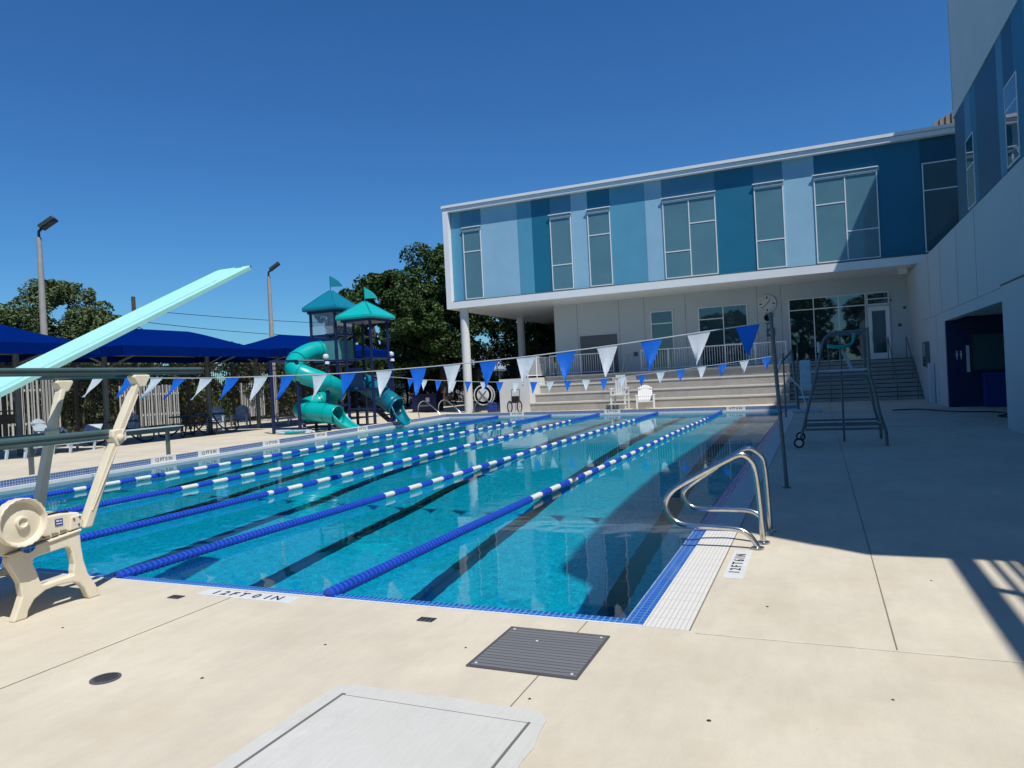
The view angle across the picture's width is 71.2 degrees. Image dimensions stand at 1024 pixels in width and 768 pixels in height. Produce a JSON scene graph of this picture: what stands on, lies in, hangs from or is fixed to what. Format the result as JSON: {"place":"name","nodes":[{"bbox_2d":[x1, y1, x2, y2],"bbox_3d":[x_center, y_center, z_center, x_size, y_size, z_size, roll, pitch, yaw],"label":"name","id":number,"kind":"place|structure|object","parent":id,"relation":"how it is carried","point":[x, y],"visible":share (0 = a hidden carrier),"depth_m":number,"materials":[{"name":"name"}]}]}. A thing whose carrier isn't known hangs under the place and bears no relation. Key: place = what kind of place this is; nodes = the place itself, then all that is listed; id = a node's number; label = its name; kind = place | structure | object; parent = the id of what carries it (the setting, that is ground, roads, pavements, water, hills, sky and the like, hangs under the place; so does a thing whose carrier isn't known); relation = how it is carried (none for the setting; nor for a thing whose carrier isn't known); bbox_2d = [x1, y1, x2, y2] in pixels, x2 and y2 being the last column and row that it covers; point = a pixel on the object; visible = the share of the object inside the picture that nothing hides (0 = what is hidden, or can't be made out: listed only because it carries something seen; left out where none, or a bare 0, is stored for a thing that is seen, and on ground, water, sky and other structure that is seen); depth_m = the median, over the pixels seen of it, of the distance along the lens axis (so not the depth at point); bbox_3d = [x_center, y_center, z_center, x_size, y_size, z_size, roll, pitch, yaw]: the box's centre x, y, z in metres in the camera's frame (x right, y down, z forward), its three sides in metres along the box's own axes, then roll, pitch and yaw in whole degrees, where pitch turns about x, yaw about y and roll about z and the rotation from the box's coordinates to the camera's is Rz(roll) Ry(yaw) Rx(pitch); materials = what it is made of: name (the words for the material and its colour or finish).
{"place":"outdoors","nodes":[
{"label":"outdoors","id":0,"kind":"place"},
{"bbox_2d":[0,410,14,450],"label":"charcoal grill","id":1,"kind":"object","parent":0,"point":[7,419],"visible":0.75,"depth_m":26.53,"materials":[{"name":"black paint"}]},
{"bbox_2d":[14,398,473,431],"bbox_3d":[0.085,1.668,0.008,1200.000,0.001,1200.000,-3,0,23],"label":"ground","id":2,"kind":"structure","parent":0,"point":[227,419],"depth_m":53.97,"materials":[{"name":"green concrete"}]},
{"bbox_2d":[0,303,37,365],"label":"broadleaf tree","id":3,"kind":"object","parent":2,"relation":"on","point":[3,317],"visible":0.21,"depth_m":46.91,"materials":[{"name":"green plant"}]},
{"bbox_2d":[4,329,65,435],"bbox_3d":[-22.620,0.274,31.612,4.998,5.417,2.480,-3,0,-38],"label":"hedge shrub","id":4,"kind":"object","parent":2,"relation":"on","point":[10,363],"visible":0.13,"depth_m":32.01,"materials":[{"name":"green plant"}]},
{"bbox_2d":[1,278,141,384],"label":"broadleaf tree","id":5,"kind":"object","parent":2,"relation":"on","point":[87,316],"visible":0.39,"depth_m":51.05,"materials":[{"name":"green plant"}]},
{"bbox_2d":[61,334,157,431],"bbox_3d":[-20.812,0.159,36.719,2.477,5.411,4.993,-3,0,33],"label":"hedge shrub","id":6,"kind":"object","parent":2,"relation":"on","point":[86,385],"visible":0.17,"depth_m":35.82,"materials":[{"name":"green plant"}]},
{"bbox_2d":[176,362,217,424],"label":"hedge shrub","id":7,"kind":"object","parent":2,"relation":"on","point":[203,398],"visible":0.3,"depth_m":40.43,"materials":[{"name":"green plant"}]},
{"bbox_2d":[223,341,290,419],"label":"hedge shrub","id":8,"kind":"object","parent":2,"relation":"on","point":[265,394],"visible":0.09,"depth_m":46.36,"materials":[{"name":"green plant"}]},
{"bbox_2d":[314,269,447,409],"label":"oak tree","id":9,"kind":"object","parent":2,"relation":"on","point":[389,291],"visible":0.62,"depth_m":48.01,"materials":[{"name":"green plant"}]},
{"bbox_2d":[378,290,475,393],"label":"oak tree","id":10,"kind":"object","parent":2,"relation":"on","point":[447,326],"visible":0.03,"depth_m":57.87,"materials":[{"name":"green plant"}]},
{"bbox_2d":[420,353,450,393],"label":"hedge shrub","id":11,"kind":"object","parent":2,"relation":"on","point":[430,386],"visible":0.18,"depth_m":58.03,"materials":[{"name":"green plant"}]},
{"bbox_2d":[374,242,499,405],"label":"oak tree","id":12,"kind":"object","parent":2,"relation":"on","point":[433,263],"visible":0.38,"depth_m":52.48,"materials":[{"name":"green plant"}]},
{"bbox_2d":[473,339,511,401],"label":"hedge shrub","id":13,"kind":"object","parent":2,"relation":"on","point":[492,353],"visible":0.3,"depth_m":55.55,"materials":[{"name":"green plant"}]},
{"bbox_2d":[483,315,555,360],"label":"oak tree","id":14,"kind":"object","parent":2,"relation":"on","point":[544,333],"visible":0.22,"depth_m":56.09,"materials":[{"name":"green plant"}]},
{"bbox_2d":[276,430,314,434],"bbox_3d":[-8.452,1.882,27.865,1.852,0.187,0.351,-3,0,23],"label":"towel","id":15,"kind":"object","parent":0,"point":[285,432],"visible":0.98,"depth_m":27.73,"materials":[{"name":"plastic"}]},
{"bbox_2d":[0,411,782,617],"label":"pool water","id":16,"kind":"structure","parent":0,"point":[609,541],"depth_m":9.54,"materials":[{"name":"blue liquid"}]},
{"bbox_2d":[0,416,498,504],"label":"lane rope","id":17,"kind":"object","parent":16,"relation":"on","point":[111,483],"visible":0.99,"depth_m":17.05,"materials":[{"name":"plastic"}]},
{"bbox_2d":[0,413,599,561],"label":"lane rope","id":18,"kind":"object","parent":16,"relation":"on","point":[147,522],"visible":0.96,"depth_m":11.58,"materials":[{"name":"plastic"}]},
{"bbox_2d":[56,414,551,511],"bbox_3d":[-3.012,1.703,20.318,0.150,0.099,25.660,-3,0,22],"label":"lane rope","id":19,"kind":"object","parent":16,"relation":"on","point":[105,503],"visible":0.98,"depth_m":14.85,"materials":[{"name":"plastic"}]},
{"bbox_2d":[112,412,658,578],"bbox_3d":[1.196,1.498,18.211,0.150,0.099,25.100,-3,0,23],"label":"lane rope","id":20,"kind":"object","parent":16,"relation":"on","point":[147,567],"visible":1,"depth_m":9.20,"materials":[{"name":"plastic"}]},
{"bbox_2d":[323,410,722,596],"bbox_3d":[3.423,1.389,17.097,0.150,0.099,24.811,-3,0,23],"label":"lane rope","id":21,"kind":"object","parent":16,"relation":"on","point":[357,580],"visible":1,"depth_m":7.92,"materials":[{"name":"plastic"}]},
{"bbox_2d":[359,357,555,401],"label":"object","id":22,"kind":"structure","parent":0,"point":[499,367],"depth_m":78.48,"materials":[{"name":"green plant"}]},
{"bbox_2d":[0,0,951,403],"label":"sky","id":23,"kind":"structure","parent":0,"point":[171,145],"materials":[{"name":"blue"}]},
{"bbox_2d":[0,399,1023,767],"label":"pool deck","id":24,"kind":"structure","parent":0,"point":[866,611],"depth_m":4.43,"materials":[{"name":"concrete"}]},
{"bbox_2d":[0,380,60,436],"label":"white slat fence","id":25,"kind":"object","parent":24,"relation":"on","point":[28,408],"visible":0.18,"depth_m":30.96,"materials":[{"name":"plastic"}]},
{"bbox_2d":[4,427,62,459],"bbox_3d":[-15.367,1.898,23.079,0.660,0.860,1.910,-3,0,2],"label":"sun lounger","id":26,"kind":"object","parent":24,"relation":"on","point":[60,429],"visible":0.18,"depth_m":22.47,"materials":[{"name":"white plastic"}]},
{"bbox_2d":[36,216,58,423],"bbox_3d":[-20.185,-2.393,31.325,0.887,9.846,0.600,-3,0,-13],"label":"light pole","id":27,"kind":"object","parent":24,"relation":"on","point":[47,223],"visible":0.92,"depth_m":31.17,"materials":[{"name":"metal"}]},
{"bbox_2d":[30,419,68,446],"bbox_3d":[-17.485,1.854,27.038,1.070,1.127,0.851,-3,0,12],"label":"deck chair","id":28,"kind":"object","parent":24,"relation":"on","point":[38,425],"visible":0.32,"depth_m":27.06,"materials":[{"name":"white plastic"}]},
{"bbox_2d":[0,324,100,455],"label":"shade canopy","id":29,"kind":"object","parent":24,"relation":"on","point":[18,346],"visible":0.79,"depth_m":22.67,"materials":[{"name":"blue fabric"}]},
{"bbox_2d":[57,424,102,452],"bbox_3d":[-14.921,1.868,24.628,0.660,0.860,1.910,-3,0,2],"label":"sun lounger","id":30,"kind":"object","parent":24,"relation":"on","point":[90,427],"visible":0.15,"depth_m":25.38,"materials":[{"name":"white plastic"}]},
{"bbox_2d":[34,363,131,432],"bbox_3d":[-21.038,0.181,34.776,4.590,4.856,3.088,-3,0,-17],"label":"hedge shrub","id":31,"kind":"object","parent":24,"relation":"on","point":[83,382],"visible":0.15,"depth_m":34.85,"materials":[{"name":"green plant"}]},
{"bbox_2d":[0,367,202,621],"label":"diving stand","id":32,"kind":"object","parent":24,"relation":"on","point":[31,529],"visible":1,"depth_m":5.88,"materials":[{"name":"beige metal"}]},
{"bbox_2d":[0,265,250,397],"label":"diving board","id":33,"kind":"object","parent":32,"relation":"on","point":[70,351],"visible":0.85,"depth_m":6.84,"materials":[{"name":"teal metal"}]},
{"bbox_2d":[89,672,121,684],"bbox_3d":[-2.420,1.751,4.260,0.170,0.010,0.170,-3,0,23],"label":"deck drain","id":34,"kind":"object","parent":24,"relation":"on","point":[104,678],"visible":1,"depth_m":4.25,"materials":[{"name":"black paint"}]},
{"bbox_2d":[28,425,183,474],"bbox_3d":[-10.902,1.691,15.921,0.320,0.885,8.600,-3,0,23],"label":"rail bench","id":35,"kind":"object","parent":24,"relation":"on","point":[166,429],"visible":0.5,"depth_m":18.91,"materials":[{"name":"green metal"}]},
{"bbox_2d":[86,420,154,444],"bbox_3d":[-14.963,1.847,27.349,2.391,0.867,2.391,-3,0,25],"label":"picnic table","id":36,"kind":"object","parent":24,"relation":"on","point":[125,429],"visible":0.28,"depth_m":27.41,"materials":[{"name":"blue paint"}]},
{"bbox_2d":[125,413,141,438],"bbox_3d":[-15.979,1.764,29.873,0.851,1.127,1.070,-3,0,-21],"label":"deck chair","id":37,"kind":"object","parent":24,"relation":"on","point":[134,416],"visible":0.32,"depth_m":30.20,"materials":[{"name":"blue plastic"}]},
{"bbox_2d":[101,363,166,427],"bbox_3d":[-20.226,0.306,38.330,3.328,4.403,2.831,-3,0,-14],"label":"hedge shrub","id":38,"kind":"object","parent":24,"relation":"on","point":[143,364],"visible":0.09,"depth_m":37.88,"materials":[{"name":"green plant"}]},
{"bbox_2d":[118,385,179,425],"bbox_3d":[-18.490,1.084,36.674,0.120,2.076,3.600,-3,0,23],"label":"white slat fence","id":39,"kind":"object","parent":24,"relation":"on","point":[159,405],"visible":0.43,"depth_m":36.94,"materials":[{"name":"plastic"}]},
{"bbox_2d":[131,363,199,427],"bbox_3d":[-18.909,0.045,39.578,3.094,4.865,4.599,-3,0,23],"label":"hedge shrub","id":40,"kind":"object","parent":24,"relation":"on","point":[173,375],"visible":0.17,"depth_m":38.73,"materials":[{"name":"green plant"}]},
{"bbox_2d":[69,329,270,444],"bbox_3d":[-13.957,0.026,28.883,4.412,4.400,7.312,-3,0,23],"label":"shade canopy","id":41,"kind":"object","parent":24,"relation":"on","point":[147,346],"visible":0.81,"depth_m":28.16,"materials":[{"name":"blue fabric"}]},
{"bbox_2d":[153,415,219,437],"bbox_3d":[-13.599,1.764,30.027,2.391,0.867,2.391,-3,0,33],"label":"picnic table","id":42,"kind":"object","parent":24,"relation":"on","point":[189,423],"visible":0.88,"depth_m":29.93,"materials":[{"name":"brown metal"}]},
{"bbox_2d":[0,362,408,436],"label":"picket fence","id":43,"kind":"object","parent":24,"relation":"on","point":[137,402],"visible":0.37,"depth_m":35.77,"materials":[{"name":"weathered grey metal"}]},
{"bbox_2d":[184,362,231,419],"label":"hedge shrub","id":44,"kind":"object","parent":24,"relation":"on","point":[214,386],"visible":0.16,"depth_m":42.96,"materials":[{"name":"green plant"}]},
{"bbox_2d":[182,412,239,433],"bbox_3d":[-13.441,1.747,31.918,2.391,0.867,2.391,-3,0,20],"label":"picnic table","id":45,"kind":"object","parent":24,"relation":"on","point":[216,420],"visible":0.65,"depth_m":31.81,"materials":[{"name":"brown metal"}]},
{"bbox_2d":[206,406,226,430],"bbox_3d":[-14.297,1.655,34.583,0.851,1.127,1.070,-3,0,-15],"label":"deck chair","id":46,"kind":"object","parent":24,"relation":"on","point":[217,409],"visible":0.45,"depth_m":34.90,"materials":[{"name":"blue plastic"}]},
{"bbox_2d":[215,343,264,421],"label":"hedge shrub","id":47,"kind":"object","parent":24,"relation":"on","point":[238,374],"visible":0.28,"depth_m":43.23,"materials":[{"name":"green plant"}]},
{"bbox_2d":[230,405,251,428],"bbox_3d":[-13.363,1.605,35.263,0.851,1.127,1.069,-3,0,-9],"label":"deck chair","id":48,"kind":"object","parent":24,"relation":"on","point":[242,413],"visible":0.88,"depth_m":35.53,"materials":[{"name":"blue plastic"}]},
{"bbox_2d":[240,383,264,415],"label":"white slat fence","id":49,"kind":"object","parent":24,"relation":"on","point":[248,401],"visible":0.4,"depth_m":43.18,"materials":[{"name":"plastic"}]},
{"bbox_2d":[267,261,279,418],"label":"light pole","id":50,"kind":"object","parent":24,"relation":"on","point":[270,311],"visible":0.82,"depth_m":44.22,"materials":[{"name":"metal"}]},
{"bbox_2d":[276,363,318,416],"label":"hedge shrub","id":51,"kind":"object","parent":24,"relation":"on","point":[310,364],"visible":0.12,"depth_m":47.99,"materials":[{"name":"green plant"}]},
{"bbox_2d":[216,334,394,427],"bbox_3d":[-10.582,-0.234,36.898,5.112,4.500,8.912,-3,0,23],"label":"shade canopy","id":52,"kind":"object","parent":24,"relation":"on","point":[281,347],"visible":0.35,"depth_m":34.28,"materials":[{"name":"blue fabric"}]},
{"bbox_2d":[268,276,410,433],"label":"water play tower","id":53,"kind":"structure","parent":24,"relation":"on","point":[324,405],"depth_m":29.66,"materials":[{"name":"blue plastic"}]},
{"bbox_2d":[212,685,546,767],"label":"access hatch","id":54,"kind":"object","parent":24,"relation":"on","point":[350,726],"visible":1,"depth_m":3.37,"materials":[{"name":"concrete"}]},
{"bbox_2d":[0,405,796,630],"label":"swimming pool","id":55,"kind":"structure","parent":24,"relation":"in","point":[675,595],"depth_m":6.69,"materials":[{"name":"tile"}]},
{"bbox_2d":[774,353,809,416],"bbox_3d":[9.096,0.026,23.309,1.023,2.100,0.107,-3,0,23],"label":"handrail","id":56,"kind":"object","parent":55,"relation":"on","point":[781,361],"visible":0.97,"depth_m":23.37,"materials":[{"name":"grey metal"}]},
{"bbox_2d":[368,355,779,392],"bbox_3d":[1.386,-0.192,26.520,16.052,1.045,0.174,-3,0,23],"label":"pennant string","id":57,"kind":"object","parent":56,"relation":"hanging from","point":[701,369],"visible":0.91,"depth_m":25.72,"materials":[{"name":"plastic"}]},
{"bbox_2d":[394,355,426,405],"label":"hedge shrub","id":58,"kind":"object","parent":24,"relation":"on","point":[399,394],"visible":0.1,"depth_m":58.30,"materials":[{"name":"green plant"}]},
{"bbox_2d":[411,393,443,411],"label":"storage bin","id":59,"kind":"object","parent":24,"relation":"on","point":[433,399],"visible":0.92,"depth_m":43.58,"materials":[{"name":"blue paint"}]},
{"bbox_2d":[446,353,463,403],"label":"hedge shrub","id":60,"kind":"object","parent":24,"relation":"on","point":[455,361],"visible":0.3,"depth_m":57.70,"materials":[{"name":"green plant"}]},
{"bbox_2d":[458,342,495,400],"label":"hedge shrub","id":61,"kind":"object","parent":24,"relation":"on","point":[474,367],"visible":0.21,"depth_m":57.09,"materials":[{"name":"green plant"}]},
{"bbox_2d":[405,365,556,405],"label":"picket fence","id":62,"kind":"object","parent":24,"relation":"on","point":[503,369],"visible":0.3,"depth_m":54.12,"materials":[{"name":"black paint"}]},
{"bbox_2d":[473,385,499,412],"bbox_3d":[-1.384,0.788,39.172,1.300,1.521,1.130,-3,0,23],"label":"storage reel","id":63,"kind":"object","parent":24,"relation":"on","point":[485,397],"visible":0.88,"depth_m":38.78,"materials":[{"name":"white plastic"}]},
{"bbox_2d":[507,389,521,411],"bbox_3d":[0.106,0.879,36.544,0.595,1.213,0.737,-3,0,23],"label":"wheelchair","id":64,"kind":"object","parent":24,"relation":"on","point":[515,399],"visible":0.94,"depth_m":36.67,"materials":[{"name":"grey metal"}]},
{"bbox_2d":[503,346,533,378],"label":"hedge shrub","id":65,"kind":"object","parent":24,"relation":"on","point":[513,363],"visible":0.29,"depth_m":55.51,"materials":[{"name":"green plant"}]},
{"bbox_2d":[499,377,544,411],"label":"planter wall","id":66,"kind":"structure","parent":24,"relation":"on","point":[527,396],"depth_m":37.33,"materials":[{"name":"white paint"}]},
{"bbox_2d":[527,357,553,377],"bbox_3d":[1.578,-0.919,38.909,0.056,1.128,4.056,-3,0,23],"label":"patio railing","id":67,"kind":"object","parent":66,"relation":"on","point":[539,369],"visible":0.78,"depth_m":39.01,"materials":[{"name":"white metal"}]},
{"bbox_2d":[466,626,609,679],"bbox_3d":[0.175,1.616,4.345,0.680,0.013,0.675,-3,0,23],"label":"floor grate","id":68,"kind":"object","parent":24,"relation":"on","point":[553,653],"visible":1,"depth_m":4.30,"materials":[{"name":"grey plastic"}]},
{"bbox_2d":[525,338,555,377],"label":"hedge shrub","id":69,"kind":"object","parent":24,"relation":"on","point":[536,344],"visible":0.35,"depth_m":53.63,"materials":[{"name":"green plant"}]},
{"bbox_2d":[609,375,629,409],"bbox_3d":[5.072,0.402,33.879,0.820,1.660,0.940,-3,0,23],"label":"lifeguard chair","id":70,"kind":"object","parent":24,"relation":"on","point":[619,391],"visible":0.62,"depth_m":34.11,"materials":[{"name":"white plastic"}]},
{"bbox_2d":[635,385,654,408],"bbox_3d":[6.248,0.610,33.564,0.925,1.127,1.116,-3,0,11],"label":"deck chair","id":71,"kind":"object","parent":24,"relation":"on","point":[644,391],"visible":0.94,"depth_m":33.83,"materials":[{"name":"white plastic"}]},
{"bbox_2d":[530,364,789,411],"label":"bleachers","id":72,"kind":"object","parent":24,"relation":"on","point":[750,385],"visible":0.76,"depth_m":35.08,"materials":[{"name":"concrete"}]},
{"bbox_2d":[549,353,613,375],"bbox_3d":[3.733,-1.069,38.743,3.656,1.128,0.056,-3,0,23],"label":"patio railing","id":73,"kind":"object","parent":72,"relation":"on","point":[581,371],"visible":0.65,"depth_m":38.72,"materials":[{"name":"white metal"}]},
{"bbox_2d":[640,341,787,370],"bbox_3d":[10.021,-1.377,36.043,7.156,1.128,0.056,-3,0,23],"label":"patio railing","id":74,"kind":"object","parent":72,"relation":"on","point":[725,345],"visible":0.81,"depth_m":35.95,"materials":[{"name":"white metal"}]},
{"bbox_2d":[441,111,959,412],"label":"pool house","id":75,"kind":"structure","parent":24,"relation":"on","point":[818,243],"depth_m":35.18,"materials":[{"name":"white paint"}]},
{"bbox_2d":[461,225,483,299],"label":"window","id":76,"kind":"structure","parent":75,"relation":"in","point":[472,247],"depth_m":39.32,"materials":[{"name":"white glass"}]},
{"bbox_2d":[548,212,573,290],"bbox_3d":[2.575,-6.896,37.272,1.260,3.960,0.129,-3,0,23],"label":"window","id":77,"kind":"structure","parent":75,"relation":"in","point":[560,223],"depth_m":37.29,"materials":[{"name":"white glass"}]},
{"bbox_2d":[585,206,612,286],"bbox_3d":[4.471,-6.989,36.458,1.290,3.960,0.129,-3,0,23],"label":"window","id":78,"kind":"structure","parent":75,"relation":"in","point":[598,219],"depth_m":36.48,"materials":[{"name":"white glass"}]},
{"bbox_2d":[580,334,618,373],"bbox_3d":[4.845,-1.652,39.762,2.130,2.130,0.065,-3,0,23],"label":"roll door","id":79,"kind":"structure","parent":75,"relation":"in","point":[608,339],"depth_m":39.82,"materials":[{"name":"grey metal"}]},
{"bbox_2d":[650,310,675,370],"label":"window","id":80,"kind":"structure","parent":75,"relation":"in","point":[661,321],"depth_m":38.32,"materials":[{"name":"clear glass"}]},
{"bbox_2d":[660,190,718,278],"bbox_3d":[8.615,-7.193,34.678,2.620,3.960,0.129,-3,0,23],"label":"window","id":81,"kind":"structure","parent":75,"relation":"in","point":[689,220],"depth_m":34.69,"materials":[{"name":"white glass"}]},
{"bbox_2d":[698,304,749,367],"bbox_3d":[10.967,-2.473,37.103,2.460,3.170,0.048,-3,0,23],"label":"window","id":82,"kind":"structure","parent":75,"relation":"in","point":[715,317],"depth_m":37.10,"materials":[{"name":"clear glass"}]},
{"bbox_2d":[752,179,786,269],"bbox_3d":[11.978,-7.378,33.233,1.390,4.000,0.129,-3,0,23],"label":"window","id":83,"kind":"structure","parent":75,"relation":"in","point":[768,196],"depth_m":33.26,"materials":[{"name":"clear glass"}]},
{"bbox_2d":[788,293,866,362],"bbox_3d":[15.497,-2.705,35.158,3.470,3.190,0.048,-3,0,23],"label":"window","id":84,"kind":"structure","parent":75,"relation":"in","point":[808,326],"depth_m":35.19,"materials":[{"name":"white glass"}]},
{"bbox_2d":[812,165,880,263],"bbox_3d":[14.943,-7.523,31.959,2.670,4.000,0.129,-3,0,23],"label":"window","id":85,"kind":"structure","parent":75,"relation":"in","point":[846,201],"depth_m":31.97,"materials":[{"name":"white glass"}]},
{"bbox_2d":[866,291,888,304],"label":"window","id":86,"kind":"structure","parent":75,"relation":"in","point":[874,298],"depth_m":34.26,"materials":[{"name":"clear glass"}]},
{"bbox_2d":[867,306,891,358],"bbox_3d":[17.577,-2.457,34.227,0.940,2.510,0.132,-3,0,23],"label":"entrance door","id":87,"kind":"structure","parent":75,"relation":"in","point":[879,316],"depth_m":34.26,"materials":[{"name":"white metal"}]},
{"bbox_2d":[921,158,959,252],"bbox_3d":[18.336,-7.605,30.547,1.340,3.830,0.048,-3,0,23],"label":"window","id":88,"kind":"structure","parent":75,"relation":"in","point":[939,178],"depth_m":30.57,"materials":[{"name":"clear glass"}]},
{"bbox_2d":[663,452,769,549],"bbox_3d":[1.922,1.084,6.785,0.938,0.886,0.348,-3,0,23],"label":"grab rail","id":89,"kind":"object","parent":24,"relation":"on","point":[704,471],"visible":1,"depth_m":6.69,"materials":[{"name":"metal"}]},
{"bbox_2d":[681,446,776,535],"bbox_3d":[2.186,1.073,7.292,0.912,0.878,0.288,-3,0,23],"label":"grab rail","id":90,"kind":"object","parent":24,"relation":"on","point":[769,528],"visible":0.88,"depth_m":7.20,"materials":[{"name":"metal"}]},
{"bbox_2d":[765,312,790,487],"bbox_3d":[3.630,0.220,9.768,0.227,2.401,0.107,-3,0,23],"label":"flag pole","id":91,"kind":"object","parent":24,"relation":"on","point":[777,388],"visible":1,"depth_m":9.75,"materials":[{"name":"grey metal"}]},
{"bbox_2d":[82,320,775,399],"bbox_3d":[-4.264,-0.140,13.043,17.101,0.925,0.194,-3,0,23],"label":"pennant string","id":92,"kind":"object","parent":91,"relation":"hanging from","point":[746,334],"visible":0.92,"depth_m":11.47,"materials":[{"name":"plastic"}]},
{"bbox_2d":[757,295,776,312],"bbox_3d":[12.893,-4.054,36.188,0.920,0.920,0.135,-3,0,23],"label":"wall clock","id":93,"kind":"object","parent":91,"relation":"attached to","point":[766,303],"depth_m":36.16,"materials":[{"name":"white plastic"}]},
{"bbox_2d":[778,349,821,412],"bbox_3d":[10.253,-0.120,25.503,1.376,2.253,0.650,-3,0,23],"label":"pool lift","id":94,"kind":"object","parent":24,"relation":"on","point":[805,376],"visible":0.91,"depth_m":25.41,"materials":[{"name":"blue plastic"}]},
{"bbox_2d":[794,327,888,447],"bbox_3d":[6.714,0.072,14.802,1.708,2.330,1.578,-3,0,23],"label":"lifeguard stand","id":95,"kind":"object","parent":24,"relation":"on","point":[799,440],"visible":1,"depth_m":14.40,"materials":[{"name":"grey metal"}]},
{"bbox_2d":[790,357,922,402],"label":"entrance stairs","id":96,"kind":"structure","parent":24,"relation":"on","point":[856,389],"depth_m":31.94,"materials":[{"name":"concrete"}]},
{"bbox_2d":[892,409,1007,417],"bbox_3d":[13.508,0.841,21.260,1.199,0.035,5.376,-3,0,-5],"label":"garden hose","id":97,"kind":"object","parent":24,"relation":"on","point":[1005,413],"visible":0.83,"depth_m":21.64,"materials":[{"name":"black rubber"}]},
{"bbox_2d":[906,0,1023,433],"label":"tower building","id":98,"kind":"structure","parent":0,"point":[965,286],"depth_m":18.68,"materials":[{"name":"grey paint"}]},
{"bbox_2d":[922,341,935,402],"bbox_3d":[16.173,-0.482,27.828,0.190,2.350,2.100,-3,0,23],"label":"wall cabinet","id":99,"kind":"object","parent":98,"relation":"attached to","point":[929,365],"depth_m":26.90,"materials":[{"name":"white metal"}]},
{"bbox_2d":[965,131,975,209],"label":"window","id":100,"kind":"structure","parent":98,"relation":"in","point":[969,144],"depth_m":19.15,"materials":[{"name":"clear glass"}]},
{"bbox_2d":[969,331,1004,371],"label":"service window","id":101,"kind":"structure","parent":98,"relation":"in","point":[987,353],"depth_m":23.64,"materials":[{"name":"teal glass"}]},
{"bbox_2d":[1003,71,1019,168],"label":"window","id":102,"kind":"structure","parent":98,"relation":"in","point":[1010,90],"depth_m":15.07,"materials":[{"name":"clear glass"}]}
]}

